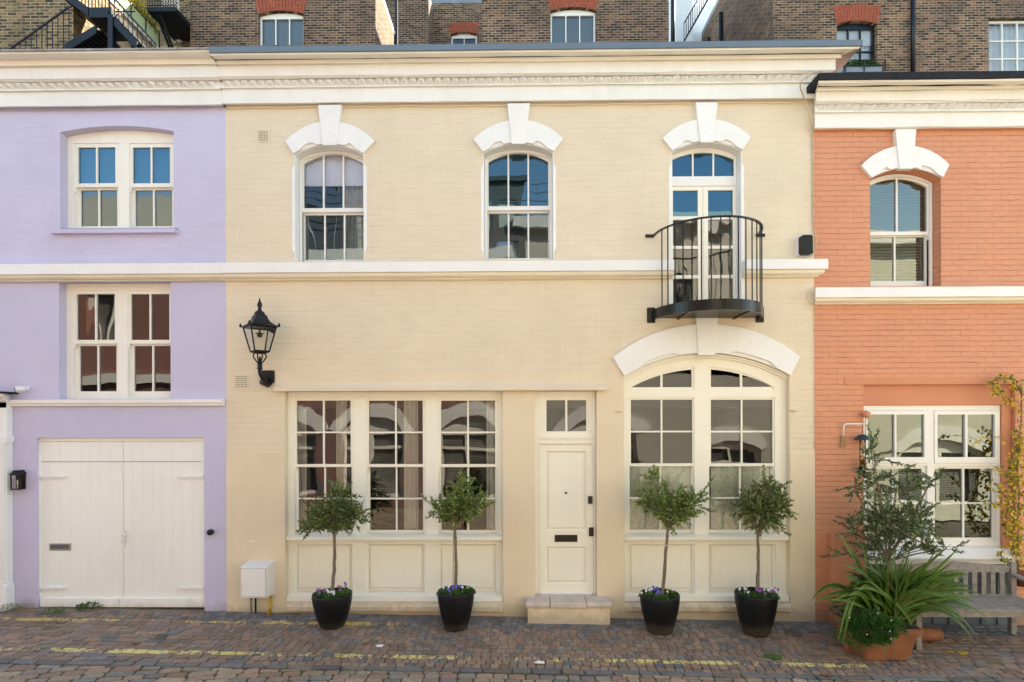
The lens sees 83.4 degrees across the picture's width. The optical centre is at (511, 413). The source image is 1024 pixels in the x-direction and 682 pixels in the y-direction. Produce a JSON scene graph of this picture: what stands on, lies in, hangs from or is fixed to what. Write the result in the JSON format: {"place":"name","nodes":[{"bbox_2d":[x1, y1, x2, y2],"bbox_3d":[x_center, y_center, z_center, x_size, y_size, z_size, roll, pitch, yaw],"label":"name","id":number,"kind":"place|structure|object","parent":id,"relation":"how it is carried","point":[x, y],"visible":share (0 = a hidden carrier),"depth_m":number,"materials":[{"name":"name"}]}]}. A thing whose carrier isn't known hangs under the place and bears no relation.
{"place":"outdoors","nodes":[
{"label":"outdoors","id":0,"kind":"place"},
{"bbox_2d":[0,664,970,681],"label":"road","id":1,"kind":"structure","parent":0,"point":[175,674],"depth_m":6.24,"materials":[{"name":"grey stone"}]},
{"bbox_2d":[0,607,1023,681],"bbox_3d":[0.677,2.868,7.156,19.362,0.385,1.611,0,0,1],"label":"pavement","id":2,"kind":"structure","parent":0,"point":[952,668],"depth_m":6.97,"materials":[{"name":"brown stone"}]},
{"bbox_2d":[0,603,24,613],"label":"weed","id":3,"kind":"object","parent":2,"relation":"on","point":[17,607],"visible":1,"depth_m":7.92,"materials":[{"name":"green plant"}]},
{"bbox_2d":[20,619,76,629],"bbox_3d":[-6.050,2.744,7.488,0.690,0.050,0.436,0,0,1],"label":"weed","id":4,"kind":"object","parent":2,"relation":"on","point":[44,624],"visible":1,"depth_m":7.50,"materials":[{"name":"green plant"}]},
{"bbox_2d":[40,606,68,614],"bbox_3d":[-6.254,2.700,7.867,0.356,0.110,0.237,0,0,1],"label":"weed","id":5,"kind":"object","parent":2,"relation":"on","point":[56,610],"visible":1,"depth_m":7.87,"materials":[{"name":"green plant"}]},
{"bbox_2d":[75,601,102,609],"bbox_3d":[-5.938,2.695,8.068,0.384,0.116,0.263,0,0,1],"label":"weed","id":6,"kind":"object","parent":2,"relation":"on","point":[82,606],"visible":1,"depth_m":8.04,"materials":[{"name":"green plant"}]},
{"bbox_2d":[153,633,168,639],"bbox_3d":[-4.374,2.781,7.159,0.168,0.022,0.168,0,0,1],"label":"drain cover","id":7,"kind":"object","parent":2,"relation":"on","point":[161,636],"visible":1,"depth_m":7.13,"materials":[{"name":"metal"}]},
{"bbox_2d":[312,587,351,629],"bbox_3d":[-2.368,2.584,7.570,0.514,0.430,0.514,0,0,1],"label":"plant pot","id":8,"kind":"object","parent":2,"relation":"on","point":[331,614],"visible":0.84,"depth_m":7.39,"materials":[{"name":"plastic"}]},
{"bbox_2d":[311,588,325,599],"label":"bedding plant","id":9,"kind":"object","parent":8,"relation":"in","point":[319,594],"visible":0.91,"depth_m":7.49,"materials":[{"name":"green plant"}]},
{"bbox_2d":[322,589,338,598],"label":"bedding plant","id":10,"kind":"object","parent":8,"relation":"on","point":[330,596],"visible":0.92,"depth_m":7.43,"materials":[{"name":"green plant"}]},
{"bbox_2d":[325,586,336,595],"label":"bedding plant","id":11,"kind":"object","parent":8,"relation":"in","point":[335,590],"visible":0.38,"depth_m":7.64,"materials":[{"name":"green plant"}]},
{"bbox_2d":[295,479,373,594],"bbox_3d":[-2.332,1.641,7.567,0.935,1.607,0.852,0,0,29],"label":"olive tree","id":12,"kind":"object","parent":8,"relation":"in","point":[326,512],"visible":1,"depth_m":7.51,"materials":[{"name":"green plant"}]},
{"bbox_2d":[336,582,350,597],"bbox_3d":[-2.219,2.323,7.566,0.217,0.198,0.218,0,0,1],"label":"bedding plant","id":13,"kind":"object","parent":8,"relation":"on","point":[346,591],"visible":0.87,"depth_m":7.57,"materials":[{"name":"green plant"}]},
{"bbox_2d":[437,585,473,631],"bbox_3d":[-0.737,2.573,7.550,0.486,0.494,0.486,0,0,1],"label":"plant pot","id":14,"kind":"object","parent":2,"relation":"on","point":[455,612],"visible":0.77,"depth_m":7.37,"materials":[{"name":"plastic"}]},
{"bbox_2d":[436,584,450,596],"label":"bedding plant","id":15,"kind":"object","parent":14,"relation":"in","point":[443,591],"visible":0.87,"depth_m":7.49,"materials":[{"name":"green plant"}]},
{"bbox_2d":[446,584,460,595],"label":"bedding plant","id":16,"kind":"object","parent":14,"relation":"in","point":[451,592],"visible":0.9,"depth_m":7.43,"materials":[{"name":"green plant"}]},
{"bbox_2d":[419,469,494,590],"bbox_3d":[-0.725,1.552,7.552,1.026,1.695,0.754,0,0,1],"label":"olive tree","id":17,"kind":"object","parent":14,"relation":"in","point":[451,505],"visible":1,"depth_m":7.49,"materials":[{"name":"green plant"}]},
{"bbox_2d":[453,585,463,593],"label":"bedding plant","id":18,"kind":"object","parent":14,"relation":"in","point":[459,588],"visible":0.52,"depth_m":7.57,"materials":[{"name":"green plant"}]},
{"bbox_2d":[460,582,475,594],"bbox_3d":[-0.578,2.306,7.564,0.229,0.145,0.216,0,0,1],"label":"bedding plant","id":19,"kind":"object","parent":14,"relation":"in","point":[468,589],"visible":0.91,"depth_m":7.56,"materials":[{"name":"green plant"}]},
{"bbox_2d":[8,618,977,679],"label":"leaf crumbs","id":20,"kind":"object","parent":2,"relation":"on","point":[357,645],"visible":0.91,"depth_m":6.97,"materials":[{"name":"yellow plant"}]},
{"bbox_2d":[38,665,1001,681],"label":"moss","id":21,"kind":"object","parent":2,"relation":"on","point":[339,673],"visible":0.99,"depth_m":6.29,"materials":[{"name":"green plant"}]},
{"bbox_2d":[525,594,612,625],"bbox_3d":[0.767,2.788,7.880,1.173,0.500,0.398,0,0,1],"label":"door step","id":22,"kind":"object","parent":2,"relation":"on","point":[569,609],"depth_m":7.72,"materials":[{"name":"stone"}]},
{"bbox_2d":[640,588,679,635],"bbox_3d":[1.934,2.606,7.516,0.514,0.496,0.514,0,0,1],"label":"plant pot","id":23,"kind":"object","parent":2,"relation":"on","point":[660,616],"visible":0.8,"depth_m":7.33,"materials":[{"name":"plastic"}]},
{"bbox_2d":[638,586,654,597],"bbox_3d":[1.762,2.336,7.521,0.214,0.156,0.214,0,0,-19],"label":"bedding plant","id":24,"kind":"object","parent":23,"relation":"in","point":[646,592],"visible":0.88,"depth_m":7.49,"materials":[{"name":"green plant"}]},
{"bbox_2d":[651,586,659,594],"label":"bedding plant","id":25,"kind":"object","parent":23,"relation":"in","point":[654,590],"visible":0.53,"depth_m":7.57,"materials":[{"name":"purple plant"}]},
{"bbox_2d":[652,590,668,598],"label":"bedding plant","id":26,"kind":"object","parent":23,"relation":"on","point":[659,596],"visible":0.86,"depth_m":7.37,"materials":[{"name":"green plant"}]},
{"bbox_2d":[665,586,677,597],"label":"bedding plant","id":27,"kind":"object","parent":23,"relation":"on","point":[671,592],"visible":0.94,"depth_m":7.50,"materials":[{"name":"green plant"}]},
{"bbox_2d":[630,462,715,594],"bbox_3d":[2.193,1.527,7.537,1.176,1.809,0.845,0,0,-24],"label":"olive tree","id":28,"kind":"object","parent":23,"relation":"in","point":[678,503],"visible":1,"depth_m":7.48,"materials":[{"name":"green plant"}]},
{"bbox_2d":[734,587,777,636],"bbox_3d":[3.186,2.604,7.501,0.531,0.530,0.531,0,0,1],"label":"plant pot","id":29,"kind":"object","parent":2,"relation":"on","point":[756,616],"visible":0.81,"depth_m":7.32,"materials":[{"name":"plastic"}]},
{"bbox_2d":[738,585,752,597],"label":"bedding plant","id":30,"kind":"object","parent":29,"relation":"on","point":[746,592],"visible":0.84,"depth_m":7.46,"materials":[{"name":"green plant"}]},
{"bbox_2d":[750,587,766,597],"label":"bedding plant","id":31,"kind":"object","parent":29,"relation":"in","point":[759,593],"visible":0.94,"depth_m":7.40,"materials":[{"name":"green plant"}]},
{"bbox_2d":[730,464,797,594],"bbox_3d":[3.273,1.531,7.494,0.859,1.763,0.770,0,0,1],"label":"olive tree","id":32,"kind":"object","parent":29,"relation":"in","point":[769,504],"visible":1,"depth_m":7.45,"materials":[{"name":"green plant"}]},
{"bbox_2d":[761,585,771,597],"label":"bedding plant","id":33,"kind":"object","parent":29,"relation":"on","point":[768,590],"visible":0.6,"depth_m":7.45,"materials":[{"name":"white plant"}]},
{"bbox_2d":[765,586,779,599],"bbox_3d":[3.347,2.318,7.412,0.214,0.150,0.224,0,0,1],"label":"bedding plant","id":34,"kind":"object","parent":29,"relation":"in","point":[772,595],"visible":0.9,"depth_m":7.39,"materials":[{"name":"green plant"}]},
{"bbox_2d":[762,654,780,658],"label":"fallen leaf","id":35,"kind":"object","parent":2,"relation":"on","point":[775,656],"visible":1,"depth_m":6.80,"materials":[{"name":"green plant"}]},
{"bbox_2d":[784,629,802,636],"bbox_3d":[3.682,2.869,7.517,0.224,0.022,0.224,0,0,1],"label":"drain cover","id":36,"kind":"object","parent":2,"relation":"on","point":[794,632],"visible":1,"depth_m":7.49,"materials":[{"name":"metal"}]},
{"bbox_2d":[828,605,859,642],"bbox_3d":[4.310,2.690,7.247,0.437,0.406,0.457,0,0,1],"label":"terracotta planter","id":37,"kind":"object","parent":2,"relation":"on","point":[840,612],"visible":0.21,"depth_m":7.30,"materials":[{"name":"ceramic"}]},
{"bbox_2d":[844,643,854,651],"bbox_3d":[4.197,2.828,6.998,0.300,0.140,0.100,0,0,1],"label":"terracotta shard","id":38,"kind":"object","parent":2,"relation":"on","point":[847,648],"visible":0.3,"depth_m":6.95,"materials":[{"name":"brown ceramic"}]},
{"bbox_2d":[833,612,922,659],"bbox_3d":[4.416,2.709,6.965,0.768,0.393,0.598,0,0,1],"label":"terracotta planter","id":39,"kind":"object","parent":2,"relation":"on","point":[901,648],"visible":0.56,"depth_m":6.73,"materials":[{"name":"ceramic"}]},
{"bbox_2d":[830,605,908,650],"bbox_3d":[4.184,2.494,6.667,0.888,0.541,0.501,0,0,1],"label":"daisy cushion","id":40,"kind":"object","parent":39,"relation":"in","point":[887,632],"visible":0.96,"depth_m":6.61,"materials":[{"name":"green plant"}]},
{"bbox_2d":[811,533,989,659],"bbox_3d":[4.656,2.119,6.817,2.244,1.420,0.750,0,0,1],"label":"strap leaved plant","id":41,"kind":"object","parent":39,"relation":"in","point":[906,596],"visible":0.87,"depth_m":6.73,"materials":[{"name":"green plant"}]},
{"bbox_2d":[922,626,943,640],"bbox_3d":[5.277,2.803,7.295,0.303,0.197,0.200,0,0,8],"label":"terracotta pot","id":42,"kind":"object","parent":2,"relation":"on","point":[932,634],"visible":0.66,"depth_m":7.22,"materials":[{"name":"orange ceramic"}]},
{"bbox_2d":[890,561,1023,649],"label":"garden bench","id":43,"kind":"object","parent":2,"relation":"on","point":[1009,605],"visible":0.45,"depth_m":7.53,"materials":[{"name":"grey wood"}]},
{"bbox_3d":[4.767,2.717,7.321,0.540,0.360,0.540,0,0,1],"label":"plant pot","id":44,"kind":"object","parent":2,"relation":"on","visible":0},
{"bbox_2d":[820,422,968,572],"bbox_3d":[4.974,1.362,7.344,1.697,2.498,0.990,0,0,1],"label":"olive tree","id":45,"kind":"object","parent":44,"relation":"in","point":[893,516],"visible":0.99,"depth_m":7.28,"materials":[{"name":"green plant"}]},
{"bbox_2d":[669,0,713,41],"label":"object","id":46,"kind":"object","parent":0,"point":[679,11],"visible":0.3,"depth_m":22.92,"materials":[{"name":"white paint"}]},
{"bbox_2d":[684,0,707,40],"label":"roof stair railing","id":47,"kind":"object","parent":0,"point":[698,15],"visible":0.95,"depth_m":19.91,"materials":[{"name":"black metal"}]},
{"bbox_2d":[693,0,716,5],"label":"sky","id":48,"kind":"structure","parent":0,"point":[710,2],"materials":[{"name":"white"}]},
{"label":"ground","id":49,"kind":"structure","parent":0,"visible":0},
{"bbox_2d":[0,0,159,48],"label":"terrace wall","id":50,"kind":"structure","parent":49,"relation":"on","point":[20,19],"depth_m":13.75,"materials":[{"name":"yellow brick"}]},
{"bbox_2d":[9,0,156,48],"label":"fire escape","id":51,"kind":"object","parent":50,"relation":"attached to","point":[112,24],"visible":0.66,"depth_m":13.31,"materials":[{"name":"black metal"}]},
{"bbox_2d":[128,0,160,32],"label":"hedge shrub","id":52,"kind":"object","parent":50,"relation":"on","point":[135,3],"visible":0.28,"depth_m":16.50,"materials":[{"name":"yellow plant"}]},
{"bbox_2d":[0,47,226,610],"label":"lilac house","id":53,"kind":"structure","parent":49,"relation":"on","point":[113,444],"depth_m":8.09,"materials":[{"name":"purple paint"}]},
{"bbox_2d":[8,470,26,489],"bbox_3d":[-6.904,0.930,8.024,0.162,0.269,0.124,0,0,1],"label":"box lantern","id":54,"kind":"object","parent":53,"relation":"attached to","point":[20,479],"visible":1,"depth_m":8.00,"materials":[{"name":"black metal"}]},
{"bbox_2d":[14,386,29,391],"bbox_3d":[-6.837,-0.338,8.021,0.095,0.099,0.174,0,0,39],"label":"security camera","id":55,"kind":"object","parent":53,"relation":"attached to","point":[21,388],"visible":1,"depth_m":7.98,"materials":[{"name":"white plastic"}]},
{"bbox_2d":[0,107,208,110],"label":"cable","id":56,"kind":"object","parent":53,"relation":"attached to","point":[110,109],"visible":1,"depth_m":8.05,"materials":[{"name":"plastic"}]},
{"bbox_2d":[66,283,170,398],"bbox_3d":[-5.582,-1.027,8.253,1.579,1.647,0.105,0,0,1],"label":"window","id":57,"kind":"structure","parent":53,"relation":"in","point":[125,345],"depth_m":8.21,"materials":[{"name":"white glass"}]},
{"bbox_2d":[67,131,173,227],"bbox_3d":[-5.550,-3.316,8.267,1.606,1.438,0.135,0,0,1],"label":"window","id":58,"kind":"structure","parent":53,"relation":"in","point":[126,163],"depth_m":8.22,"materials":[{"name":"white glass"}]},
{"bbox_2d":[204,529,213,534],"bbox_3d":[-4.236,1.660,8.016,0.142,0.083,0.074,0,0,1],"label":"door stop","id":59,"kind":"object","parent":53,"relation":"attached to","point":[210,531],"depth_m":7.98,"materials":[{"name":"black metal"}]},
{"bbox_2d":[138,0,175,47],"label":"terraced house","id":60,"kind":"structure","parent":49,"relation":"on","point":[163,43],"depth_m":18.64,"materials":[{"name":"yellow brick"}]},
{"bbox_2d":[176,0,189,46],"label":"brick pier","id":61,"kind":"structure","parent":49,"relation":"on","point":[184,7],"depth_m":17.80,"materials":[{"name":"brown brick"}]},
{"bbox_2d":[190,0,398,46],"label":"terraced house","id":62,"kind":"structure","parent":49,"relation":"on","point":[278,22],"depth_m":17.10,"materials":[{"name":"brick"}]},
{"bbox_2d":[147,0,189,47],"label":"iron balcony","id":63,"kind":"structure","parent":62,"relation":"attached to","point":[173,22],"depth_m":16.78,"materials":[{"name":"black metal"}]},
{"bbox_2d":[260,14,302,44],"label":"window","id":64,"kind":"structure","parent":62,"relation":"in","point":[275,29],"depth_m":17.32,"materials":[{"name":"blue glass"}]},
{"bbox_2d":[395,0,397,44],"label":"soil pipe","id":65,"kind":"object","parent":62,"relation":"attached to","point":[396,22],"depth_m":19.61,"materials":[{"name":"black metal"}]},
{"bbox_2d":[385,0,432,43],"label":"terraced house","id":66,"kind":"structure","parent":49,"relation":"on","point":[415,21],"depth_m":20.55,"materials":[{"name":"brick"}]},
{"bbox_2d":[431,0,481,43],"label":"terraced house","id":67,"kind":"structure","parent":49,"relation":"on","point":[457,21],"depth_m":21.53,"materials":[{"name":"brick"}]},
{"bbox_2d":[451,34,476,43],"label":"window","id":68,"kind":"structure","parent":67,"relation":"in","point":[471,39],"depth_m":21.65,"materials":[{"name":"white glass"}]},
{"bbox_2d":[209,39,862,621],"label":"cream house","id":69,"kind":"structure","parent":49,"relation":"on","point":[543,317],"depth_m":8.02,"materials":[{"name":"paint"}]},
{"bbox_2d":[241,560,274,615],"bbox_3d":[-3.488,2.436,7.905,0.382,0.754,0.277,0,0,1],"label":"gas meter box","id":70,"kind":"object","parent":69,"relation":"attached to","point":[257,578],"visible":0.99,"depth_m":7.78,"materials":[{"name":"white plastic"}]},
{"bbox_2d":[242,568,265,595],"bbox_3d":[-3.497,2.290,7.777,0.326,0.377,0.014,0,0,1],"label":"meter door","id":71,"kind":"structure","parent":70,"relation":"in","point":[253,579],"depth_m":7.77,"materials":[{"name":"white plastic"}]},
{"bbox_2d":[239,298,279,387],"bbox_3d":[-3.415,-0.959,7.795,0.455,1.200,0.495,0,0,-41],"label":"gas lantern","id":72,"kind":"object","parent":69,"relation":"attached to","point":[259,321],"visible":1,"depth_m":7.74,"materials":[{"name":"black metal"}]},
{"bbox_2d":[299,151,363,261],"bbox_3d":[-2.521,-2.935,8.287,1.016,1.628,0.210,0,0,1],"label":"window","id":73,"kind":"structure","parent":69,"relation":"in","point":[326,168],"depth_m":8.30,"materials":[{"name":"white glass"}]},
{"bbox_2d":[286,391,502,601],"bbox_3d":[-1.681,1.163,8.187,3.108,2.941,0.310,0,0,1],"label":"bay window","id":74,"kind":"structure","parent":69,"relation":"in","point":[410,563],"depth_m":8.15,"materials":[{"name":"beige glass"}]},
{"bbox_2d":[227,102,795,108],"bbox_3d":[-0.030,-4.282,7.983,7.893,0.026,0.016,0,0,1],"label":"cable","id":75,"kind":"object","parent":69,"relation":"attached to","point":[502,105],"visible":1,"depth_m":7.98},
{"bbox_2d":[485,150,551,259],"bbox_3d":[0.092,-2.939,8.210,0.956,1.604,0.121,0,0,1],"label":"window","id":76,"kind":"structure","parent":69,"relation":"in","point":[489,210],"depth_m":8.18,"materials":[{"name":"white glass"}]},
{"bbox_2d":[672,148,736,303],"bbox_3d":[2.700,-2.562,8.137,0.948,2.370,0.060,0,0,1],"label":"french window","id":77,"kind":"structure","parent":69,"relation":"in","point":[701,184],"depth_m":8.12,"materials":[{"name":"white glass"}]},
{"bbox_2d":[624,354,788,601],"bbox_3d":[2.702,0.896,8.081,2.283,3.450,0.209,0,0,1],"label":"bay window","id":78,"kind":"structure","parent":69,"relation":"in","point":[704,563],"depth_m":8.09,"materials":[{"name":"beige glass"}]},
{"bbox_2d":[796,235,812,256],"bbox_3d":[4.011,-2.296,7.880,0.174,0.273,0.139,0,0,1],"label":"alarm siren","id":79,"kind":"object","parent":69,"relation":"attached to","point":[804,245],"visible":1,"depth_m":7.81,"materials":[{"name":"black plastic"}]},
{"bbox_2d":[806,287,814,447],"bbox_3d":[4.102,-0.618,7.836,0.242,2.197,0.076,0,0,-39],"label":"cable","id":80,"kind":"object","parent":69,"relation":"attached to","point":[814,375],"visible":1,"depth_m":7.92,"materials":[{"name":"plastic"}]},
{"bbox_2d":[800,70,821,255],"bbox_3d":[3.989,-3.321,7.730,0.264,2.330,0.504,0,0,19],"label":"cable","id":81,"kind":"object","parent":69,"relation":"attached to","point":[812,158],"visible":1,"depth_m":7.92,"materials":[{"name":"plastic"}]},
{"bbox_2d":[482,0,668,43],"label":"terraced house","id":82,"kind":"structure","parent":49,"relation":"on","point":[542,21],"depth_m":16.99,"materials":[{"name":"brick"}]},
{"bbox_2d":[550,10,594,42],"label":"window","id":83,"kind":"structure","parent":82,"relation":"in","point":[568,26],"depth_m":17.22,"materials":[{"name":"blue glass"}]},
{"bbox_2d":[702,0,1023,72],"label":"terraced house","id":84,"kind":"structure","parent":49,"relation":"on","point":[935,35],"depth_m":16.86,"materials":[{"name":"brick"}]},
{"bbox_2d":[706,12,722,40],"bbox_3d":[7.686,-9.952,21.805,0.143,9.500,1.550,0,0,1],"label":"soil pipe","id":85,"kind":"object","parent":84,"relation":"attached to","point":[720,26],"visible":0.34,"depth_m":21.05,"materials":[{"name":"black metal"}]},
{"bbox_2d":[837,24,873,72],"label":"window","id":86,"kind":"structure","parent":84,"relation":"in","point":[847,31],"depth_m":17.11,"materials":[{"name":"glass"}]},
{"bbox_2d":[842,59,885,71],"bbox_3d":[10.118,-10.035,16.653,1.443,0.412,0.355,0,0,1],"label":"window box","id":87,"kind":"object","parent":84,"relation":"attached to","point":[868,65],"visible":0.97,"depth_m":16.53,"materials":[{"name":"green metal"}]},
{"bbox_2d":[989,21,1023,70],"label":"window","id":88,"kind":"structure","parent":84,"relation":"in","point":[1006,43],"depth_m":17.12,"materials":[{"name":"white glass"}]},
{"bbox_2d":[807,71,1023,624],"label":"coral house","id":89,"kind":"structure","parent":49,"relation":"on","point":[919,281],"depth_m":7.94,"materials":[{"name":"orange brick"}]},
{"bbox_2d":[840,423,869,474],"bbox_3d":[4.713,0.487,7.842,0.356,0.702,0.210,0,0,1],"label":"bird feeder","id":90,"kind":"object","parent":89,"relation":"attached to","point":[862,436],"visible":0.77,"depth_m":7.84,"materials":[{"name":"metal"}]},
{"bbox_2d":[861,411,870,417],"bbox_3d":[4.856,0.019,7.885,0.098,0.110,0.130,0,0,-22],"label":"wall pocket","id":91,"kind":"object","parent":89,"relation":"attached to","point":[866,414],"depth_m":7.84,"materials":[{"name":"orange ceramic"}]},
{"bbox_2d":[870,174,932,285],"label":"window","id":92,"kind":"structure","parent":89,"relation":"in","point":[927,235],"depth_m":8.17,"materials":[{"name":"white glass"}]},
{"bbox_2d":[864,405,999,545],"bbox_3d":[5.832,0.870,8.052,1.928,1.960,0.112,0,0,1],"label":"window","id":93,"kind":"structure","parent":89,"relation":"in","point":[929,461],"depth_m":8.01,"materials":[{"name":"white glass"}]},
{"bbox_2d":[972,373,1023,570],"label":"climbing vine","id":94,"kind":"object","parent":89,"relation":"attached to","point":[1018,452],"visible":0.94,"depth_m":7.76,"materials":[{"name":"yellow plant"}]},
{"bbox_2d":[1017,570,1023,586],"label":"terracotta pot","id":95,"kind":"object","parent":89,"relation":"on","point":[1020,583],"visible":0.53,"depth_m":7.65,"materials":[{"name":"orange ceramic"}]}
]}

